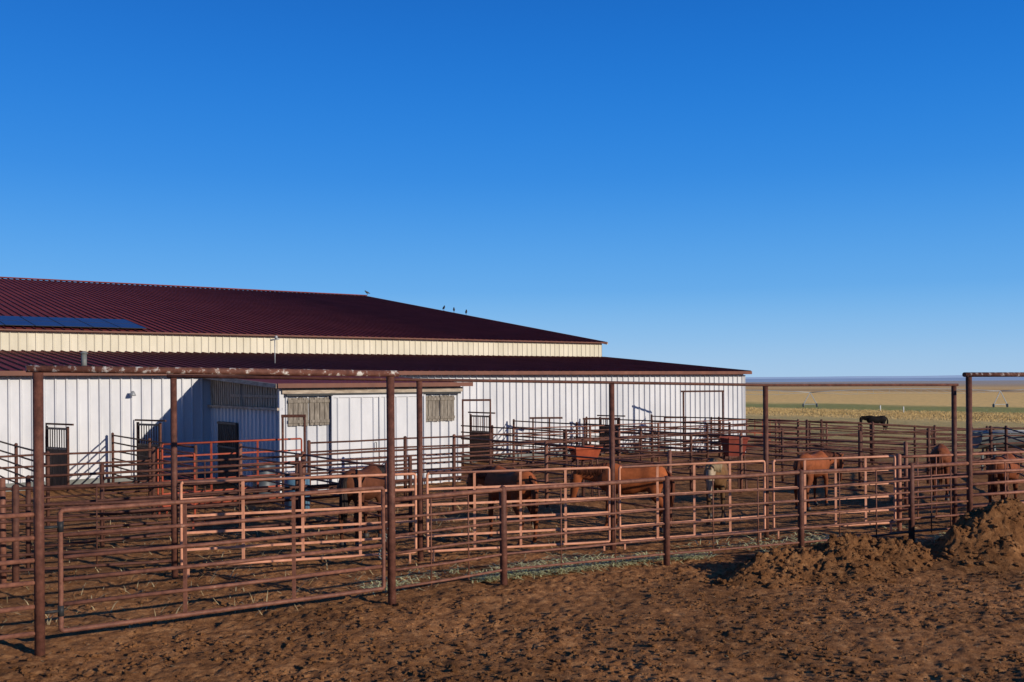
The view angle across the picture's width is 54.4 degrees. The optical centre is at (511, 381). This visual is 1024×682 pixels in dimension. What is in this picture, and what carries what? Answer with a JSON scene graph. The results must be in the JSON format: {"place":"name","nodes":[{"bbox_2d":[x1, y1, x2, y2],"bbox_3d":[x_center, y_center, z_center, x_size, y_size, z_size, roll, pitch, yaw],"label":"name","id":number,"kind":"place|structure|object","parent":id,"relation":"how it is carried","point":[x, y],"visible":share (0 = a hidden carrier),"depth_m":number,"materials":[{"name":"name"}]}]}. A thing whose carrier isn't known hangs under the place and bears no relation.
{"place":"outdoors","nodes":[
{"label":"outdoors","id":0,"kind":"place"},
{"bbox_2d":[0,380,1023,681],"bbox_3d":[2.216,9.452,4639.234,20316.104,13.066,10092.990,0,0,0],"label":"ground","id":1,"kind":"structure","parent":0,"point":[944,652],"depth_m":13.73,"materials":[{"name":"brown soil"}]},
{"bbox_2d":[0,478,6,583],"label":"pen divider","id":2,"kind":"object","parent":1,"relation":"on","point":[3,578],"visible":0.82,"depth_m":15.23,"materials":[{"name":"red paint"}]},
{"bbox_2d":[0,512,34,639],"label":"pipe fence","id":3,"kind":"object","parent":1,"relation":"on","point":[16,584],"visible":1,"depth_m":10.98,"materials":[{"name":"brown metal"}]},
{"bbox_2d":[0,441,49,525],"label":"stall run fence","id":4,"kind":"object","parent":1,"relation":"on","point":[15,462],"visible":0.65,"depth_m":23.67,"materials":[{"name":"brown metal"}]},
{"bbox_2d":[0,447,155,514],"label":"pipe fence","id":5,"kind":"object","parent":1,"relation":"on","point":[153,479],"visible":0.55,"depth_m":21.83,"materials":[{"name":"brown metal"}]},
{"bbox_2d":[0,482,171,587],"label":"pipe fence","id":6,"kind":"object","parent":1,"relation":"on","point":[15,505],"visible":0.85,"depth_m":15.06,"materials":[{"name":"brown metal"}]},
{"bbox_2d":[135,419,165,485],"bbox_3d":[-10.745,2.153,29.595,1.550,2.045,0.060,0,0,37],"label":"stall door","id":7,"kind":"structure","parent":1,"relation":"on","point":[141,444],"depth_m":29.70,"materials":[{"name":"black metal"}]},
{"bbox_2d":[111,432,197,511],"bbox_3d":[-9.606,2.478,26.392,0.087,1.978,7.684,0,0,-36],"label":"stall run fence","id":8,"kind":"object","parent":1,"relation":"on","point":[149,440],"visible":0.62,"depth_m":26.54,"materials":[{"name":"brown metal"}]},
{"bbox_2d":[157,447,195,528],"bbox_3d":[-7.315,2.290,21.636,0.051,1.623,2.646,0,0,-36],"label":"corral panel","id":9,"kind":"object","parent":1,"relation":"on","point":[186,452],"visible":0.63,"depth_m":21.13,"materials":[{"name":"orange paint"}]},
{"bbox_2d":[25,365,399,655],"bbox_3d":[-3.458,1.662,12.305,4.596,3.724,0.110,0,0,-33],"label":"overhead frame","id":10,"kind":"object","parent":1,"relation":"on","point":[37,371],"visible":0.87,"depth_m":11.55,"materials":[{"name":"red paint"}]},
{"bbox_2d":[44,486,395,632],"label":"gate","id":11,"kind":"structure","parent":10,"relation":"attached to","point":[59,526],"depth_m":12.13,"materials":[{"name":"brown metal"}]},
{"bbox_2d":[25,455,412,568],"bbox_3d":[-4.984,2.468,18.202,7.086,1.935,0.086,0,0,-33],"label":"pipe fence","id":12,"kind":"object","parent":1,"relation":"on","point":[29,532],"visible":0.66,"depth_m":17.89,"materials":[{"name":"brown metal"}]},
{"bbox_2d":[161,438,301,513],"bbox_3d":[-6.606,2.250,23.740,3.446,1.693,0.048,0,0,-36],"label":"corral panel","id":13,"kind":"object","parent":1,"relation":"on","point":[211,474],"visible":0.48,"depth_m":23.58,"materials":[{"name":"orange paint"}]},
{"bbox_2d":[252,462,275,494],"bbox_3d":[-6.599,2.606,26.500,0.609,0.880,0.609,0,0,0],"label":"barrel","id":14,"kind":"object","parent":1,"relation":"on","point":[263,483],"visible":0.34,"depth_m":26.25,"materials":[{"name":"white plastic"}]},
{"bbox_2d":[0,503,578,628],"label":"straw","id":15,"kind":"object","parent":1,"relation":"on","point":[277,564],"visible":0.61,"depth_m":16.02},
{"bbox_2d":[281,414,305,506],"bbox_3d":[-5.302,2.020,24.200,0.593,2.435,0.060,0,0,0],"label":"pipe gateway","id":16,"kind":"object","parent":1,"relation":"on","point":[304,426],"visible":0.52,"depth_m":24.18,"materials":[{"name":"brown metal"}]},
{"bbox_2d":[284,473,309,509],"bbox_3d":[-5.007,2.595,23.200,0.609,0.880,0.609,0,0,0],"label":"barrel","id":17,"kind":"object","parent":1,"relation":"on","point":[292,482],"visible":0.08,"depth_m":23.02,"materials":[{"name":"blue plastic"}]},
{"bbox_2d":[179,473,416,577],"bbox_3d":[-3.369,2.302,16.035,3.761,1.543,0.046,0,0,-19],"label":"corral panel","id":18,"kind":"object","parent":1,"relation":"on","point":[243,546],"visible":0.67,"depth_m":16.02,"materials":[{"name":"paint"}]},
{"bbox_2d":[238,443,386,550],"bbox_3d":[-4.347,2.441,20.745,0.096,1.980,7.390,0,0,-36],"label":"pen divider","id":19,"kind":"object","parent":1,"relation":"on","point":[240,447],"visible":0.55,"depth_m":20.38,"materials":[{"name":"red paint"}]},
{"bbox_2d":[203,375,472,492],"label":"shed","id":20,"kind":"structure","parent":1,"relation":"on","point":[332,410],"depth_m":28.44,"materials":[{"name":"white metal"}]},
{"bbox_2d":[217,421,237,484],"bbox_3d":[-8.596,2.140,30.061,0.080,1.840,1.600,0,0,-36],"label":"side door","id":21,"kind":"structure","parent":20,"relation":"in","point":[227,431],"depth_m":29.97,"materials":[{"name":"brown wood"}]},
{"bbox_2d":[331,394,425,481],"bbox_3d":[-3.750,1.659,28.415,3.010,2.575,0.125,0,0,-36],"label":"sliding door","id":22,"kind":"structure","parent":20,"relation":"in","point":[353,417],"depth_m":28.30,"materials":[{"name":"white metal"}]},
{"bbox_2d":[337,465,384,545],"bbox_3d":[-2.773,2.323,19.110,0.536,1.438,2.236,0,0,16],"label":"horse","id":23,"kind":"object","parent":1,"relation":"on","point":[345,499],"visible":0.64,"depth_m":18.35},
{"bbox_2d":[0,277,751,491],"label":"barn","id":24,"kind":"structure","parent":1,"relation":"on","point":[66,322],"depth_m":41.34,"materials":[{"name":"white metal"}]},
{"bbox_2d":[45,423,73,491],"bbox_3d":[-12.885,2.188,28.295,1.550,2.005,0.060,0,0,37],"label":"stall door","id":25,"kind":"structure","parent":24,"relation":"attached to","point":[59,459],"depth_m":28.25,"materials":[{"name":"black metal"}]},
{"bbox_2d":[307,429,567,503],"bbox_3d":[-1.724,2.422,27.227,8.292,1.980,0.095,0,0,-36],"label":"pipe fence","id":26,"kind":"object","parent":1,"relation":"on","point":[404,446],"visible":0.65,"depth_m":27.11,"materials":[{"name":"brown metal"}]},
{"bbox_2d":[462,399,490,465],"bbox_3d":[-1.256,1.916,35.400,1.041,2.585,0.060,0,0,0],"label":"pipe gateway","id":27,"kind":"object","parent":1,"relation":"on","point":[489,400],"visible":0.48,"depth_m":35.37,"materials":[{"name":"brown metal"}]},
{"bbox_2d":[100,425,862,547],"bbox_3d":[1.789,2.414,25.067,23.082,1.947,0.088,0,0,-36],"label":"pipe fence","id":28,"kind":"object","parent":1,"relation":"on","point":[453,468],"visible":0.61,"depth_m":22.80,"materials":[{"name":"brown metal"}]},
{"bbox_2d":[468,412,494,462],"bbox_3d":[-1.100,2.105,36.052,0.060,2.005,1.600,0,0,-38],"label":"stall door","id":29,"kind":"structure","parent":1,"relation":"on","point":[481,437],"depth_m":36.12,"materials":[{"name":"black metal"}]},
{"bbox_2d":[465,465,538,548],"bbox_3d":[-0.147,2.306,18.681,0.536,1.436,2.202,0,0,-32],"label":"horse","id":30,"kind":"object","parent":1,"relation":"on","point":[498,478],"visible":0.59,"depth_m":18.17},
{"bbox_2d":[0,497,1023,681],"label":"dirt clods","id":31,"kind":"object","parent":1,"relation":"on","point":[761,573],"visible":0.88,"depth_m":12.00,"materials":[{"name":"brown soil"}]},
{"bbox_2d":[461,425,564,481],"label":"stall run fence","id":32,"kind":"object","parent":1,"relation":"on","point":[493,461],"visible":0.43,"depth_m":31.98,"materials":[{"name":"brown metal"}]},
{"bbox_2d":[426,466,610,560],"bbox_3d":[0.151,2.277,17.135,3.309,1.543,0.046,0,0,-16],"label":"corral panel","id":33,"kind":"object","parent":1,"relation":"on","point":[520,501],"visible":0.88,"depth_m":17.11,"materials":[{"name":"paint"}]},
{"bbox_2d":[530,417,562,460],"bbox_3d":[1.291,2.264,37.500,1.241,1.855,0.060,0,0,0],"label":"pipe gateway","id":34,"kind":"object","parent":1,"relation":"on","point":[533,418],"visible":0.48,"depth_m":37.47,"materials":[{"name":"brown metal"}]},
{"bbox_2d":[452,434,671,526],"bbox_3d":[0.828,2.405,23.826,0.098,1.979,8.389,0,0,-36],"label":"pen divider","id":35,"kind":"object","parent":1,"relation":"on","point":[546,454],"visible":0.5,"depth_m":23.63,"materials":[{"name":"red paint"}]},
{"bbox_2d":[167,374,958,578],"bbox_3d":[1.898,1.663,17.826,15.250,3.648,0.264,0,0,-19],"label":"overhead frame","id":36,"kind":"object","parent":1,"relation":"on","point":[174,478],"visible":0.73,"depth_m":17.05,"materials":[{"name":"red paint"}]},
{"bbox_2d":[513,419,653,462],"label":"stall run fence","id":37,"kind":"object","parent":1,"relation":"on","point":[576,436],"visible":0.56,"depth_m":34.73,"materials":[{"name":"brown metal"}]},
{"bbox_2d":[567,445,602,497],"bbox_3d":[1.831,2.311,25.000,0.740,1.357,0.580,0,0,-20],"label":"hay feeder","id":38,"kind":"object","parent":1,"relation":"on","point":[586,452],"visible":0.47,"depth_m":24.85,"materials":[{"name":"orange paint"}]},
{"bbox_2d":[583,418,617,455],"bbox_3d":[3.547,2.308,39.600,1.456,1.735,0.060,0,0,0],"label":"pipe gateway","id":39,"kind":"object","parent":1,"relation":"on","point":[584,419],"visible":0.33,"depth_m":39.57,"materials":[{"name":"brown metal"}]},
{"bbox_2d":[597,415,624,455],"bbox_3d":[3.947,2.205,39.620,1.350,1.735,0.060,0,0,41],"label":"stall door","id":40,"kind":"structure","parent":39,"relation":"attached to","point":[607,427],"depth_m":39.75,"materials":[{"name":"black metal"}]},
{"bbox_2d":[570,462,674,532],"bbox_3d":[2.213,2.316,20.051,2.126,1.379,0.513,0,0,14],"label":"horse","id":41,"kind":"object","parent":1,"relation":"on","point":[592,475],"visible":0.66,"depth_m":19.84},
{"bbox_2d":[350,525,944,595],"bbox_3d":[3.042,2.927,17.218,12.089,0.221,2.226,0,0,-23],"label":"hay","id":42,"kind":"object","parent":1,"relation":"on","point":[658,558],"visible":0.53,"depth_m":16.03},
{"bbox_2d":[586,416,730,456],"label":"stall run fence","id":43,"kind":"object","parent":1,"relation":"on","point":[652,421],"visible":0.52,"depth_m":35.93,"materials":[{"name":"brown metal"}]},
{"bbox_2d":[512,419,827,467],"bbox_3d":[6.442,2.530,36.009,15.783,2.201,0.084,0,0,-36],"label":"pipe fence","id":44,"kind":"object","parent":1,"relation":"on","point":[589,432],"visible":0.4,"depth_m":34.97,"materials":[{"name":"brown metal"}]},
{"bbox_2d":[664,416,686,451],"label":"pipe gateway","id":45,"kind":"object","parent":1,"relation":"on","point":[685,427],"visible":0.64,"depth_m":41.47,"materials":[{"name":"brown metal"}]},
{"bbox_2d":[395,462,968,588],"bbox_3d":[3.409,2.444,16.359,11.598,1.865,0.508,0,0,-27],"label":"pipe fence","id":46,"kind":"object","parent":1,"relation":"on","point":[502,490],"visible":0.95,"depth_m":16.05,"materials":[{"name":"brown metal"}]},
{"bbox_2d":[618,460,765,549],"bbox_3d":[3.336,2.255,18.210,3.114,1.543,0.046,0,0,-22],"label":"corral panel","id":47,"kind":"object","parent":1,"relation":"on","point":[729,463],"visible":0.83,"depth_m":18.20,"materials":[{"name":"paint"}]},
{"bbox_2d":[681,390,723,454],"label":"pipe gateway","id":48,"kind":"object","parent":1,"relation":"on","point":[722,391],"visible":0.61,"depth_m":40.57,"materials":[{"name":"brown metal"}]},
{"bbox_2d":[704,457,727,523],"bbox_3d":[4.322,2.308,21.107,0.508,1.366,2.095,0,0,13],"label":"horse","id":49,"kind":"object","parent":1,"relation":"on","point":[717,469],"visible":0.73,"depth_m":20.80},
{"bbox_2d":[567,419,870,470],"bbox_3d":[7.735,2.478,33.981,15.044,2.219,0.093,0,0,-36],"label":"pipe fence","id":50,"kind":"object","parent":1,"relation":"on","point":[707,438],"visible":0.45,"depth_m":32.96,"materials":[{"name":"brown metal"}]},
{"bbox_2d":[651,414,798,455],"bbox_3d":[8.131,2.355,39.061,0.087,1.977,7.684,0,0,-36],"label":"stall run fence","id":51,"kind":"object","parent":1,"relation":"on","point":[718,418],"visible":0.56,"depth_m":37.66,"materials":[{"name":"brown metal"}]},
{"bbox_2d":[719,436,749,488],"bbox_3d":[6.141,2.241,27.500,0.640,1.437,0.580,0,0,-17],"label":"hay feeder","id":52,"kind":"object","parent":1,"relation":"on","point":[730,439],"visible":0.66,"depth_m":27.36,"materials":[{"name":"red paint"}]},
{"bbox_2d":[618,427,907,507],"bbox_3d":[6.146,2.368,26.704,0.095,1.978,9.889,0,0,-36],"label":"pen divider","id":53,"kind":"object","parent":1,"relation":"on","point":[741,452],"visible":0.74,"depth_m":26.09,"materials":[{"name":"red paint"}]},
{"bbox_2d":[710,418,859,452],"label":"stall run fence","id":54,"kind":"object","parent":1,"relation":"on","point":[779,436],"visible":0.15,"depth_m":40.95,"materials":[{"name":"brown metal"}]},
{"bbox_2d":[793,450,843,510],"bbox_3d":[7.204,2.304,23.524,0.535,1.332,2.026,0,0,42],"label":"horse","id":55,"kind":"object","parent":1,"relation":"on","point":[814,465],"visible":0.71,"depth_m":23.24},
{"bbox_2d":[712,533,934,588],"bbox_3d":[5.220,2.825,15.800,6.290,0.768,3.230,0,0,-24],"label":"dirt mound","id":56,"kind":"object","parent":1,"relation":"on","point":[904,556],"visible":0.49,"depth_m":15.24,"materials":[{"name":"brown soil"}]},
{"bbox_2d":[772,455,895,538],"bbox_3d":[6.266,2.235,19.275,2.816,1.543,0.046,0,0,-18],"label":"corral panel","id":57,"kind":"object","parent":1,"relation":"on","point":[804,460],"visible":0.7,"depth_m":19.29,"materials":[{"name":"paint"}]},
{"bbox_2d":[859,415,887,429],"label":"horse","id":58,"kind":"object","parent":1,"relation":"on","point":[881,419],"visible":0.81,"depth_m":81.81},
{"bbox_2d":[746,406,1023,422],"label":"dry grass","id":59,"kind":"structure","parent":1,"relation":"on","point":[931,414],"depth_m":158.31,"materials":[{"name":"beige plant"}]},
{"bbox_2d":[746,420,1023,454],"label":"pipe fence","id":60,"kind":"object","parent":1,"relation":"on","point":[931,435],"visible":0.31,"depth_m":49.59,"materials":[{"name":"brown metal"}]},
{"bbox_2d":[746,388,1023,406],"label":"pivot sprinkler","id":61,"kind":"object","parent":1,"relation":"on","point":[993,405],"visible":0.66,"depth_m":232.95,"materials":[{"name":"metal"}]},
{"bbox_2d":[805,419,1023,464],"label":"pipe fence","id":62,"kind":"object","parent":1,"relation":"on","point":[872,429],"visible":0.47,"depth_m":36.53,"materials":[{"name":"brown metal"}]},
{"bbox_2d":[858,426,1023,488],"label":"pipe fence","id":63,"kind":"object","parent":1,"relation":"on","point":[928,446],"visible":0.74,"depth_m":28.58,"materials":[{"name":"brown metal"}]},
{"bbox_2d":[930,444,951,500],"bbox_3d":[10.848,2.268,25.184,0.508,1.355,2.088,0,0,24],"label":"horse","id":64,"kind":"object","parent":1,"relation":"on","point":[940,449],"visible":0.59,"depth_m":24.42},
{"bbox_2d":[874,425,1021,466],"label":"pipe fence","id":65,"kind":"object","parent":1,"relation":"on","point":[930,444],"visible":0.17,"depth_m":39.95,"materials":[{"name":"brown metal"}]},
{"bbox_2d":[896,451,1023,531],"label":"pipe fence","id":66,"kind":"object","parent":1,"relation":"on","point":[899,497],"visible":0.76,"depth_m":20.11,"materials":[{"name":"brown metal"}]},
{"bbox_2d":[926,498,1023,572],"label":"dirt mound","id":67,"kind":"object","parent":1,"relation":"on","point":[958,538],"visible":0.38,"depth_m":16.23,"materials":[{"name":"brown soil"}]},
{"bbox_2d":[962,372,1023,511],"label":"overhead frame","id":68,"kind":"object","parent":1,"relation":"on","point":[969,467],"visible":0.74,"depth_m":18.79,"materials":[{"name":"red paint"}]},
{"bbox_2d":[972,430,1023,469],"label":"feed trough","id":69,"kind":"object","parent":1,"relation":"on","point":[983,440],"visible":0.55,"depth_m":30.57,"materials":[{"name":"metal"}]},
{"bbox_2d":[972,425,1023,476],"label":"pen divider","id":70,"kind":"object","parent":1,"relation":"on","point":[1006,429],"visible":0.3,"depth_m":29.91,"materials":[{"name":"brown metal"}]},
{"bbox_2d":[973,458,1023,507],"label":"pipe fence","id":71,"kind":"object","parent":1,"relation":"on","point":[1005,470],"visible":0.69,"depth_m":19.09,"materials":[{"name":"brown metal"}]},
{"bbox_2d":[986,454,1019,502],"bbox_3d":[11.147,2.280,22.456,0.496,1.326,2.067,0,0,40],"label":"horse","id":72,"kind":"object","parent":1,"relation":"on","point":[999,477],"visible":0.58,"depth_m":21.91},
{"bbox_2d":[0,0,1023,376],"label":"sky","id":73,"kind":"structure","parent":0,"point":[767,188],"materials":[{"name":"blue"}]},
{"bbox_2d":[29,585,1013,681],"bbox_3d":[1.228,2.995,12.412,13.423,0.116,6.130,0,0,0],"label":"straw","id":74,"kind":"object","parent":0,"point":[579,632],"visible":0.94,"depth_m":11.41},
{"bbox_2d":[745,375,965,378],"bbox_3d":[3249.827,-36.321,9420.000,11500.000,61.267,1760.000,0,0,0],"label":"mountains","id":75,"kind":"structure","parent":0,"point":[952,376],"depth_m":8744.15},
{"bbox_2d":[745,377,1023,381],"bbox_3d":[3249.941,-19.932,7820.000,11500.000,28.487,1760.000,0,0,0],"label":"hills","id":76,"kind":"structure","parent":0,"point":[883,379],"depth_m":7073.93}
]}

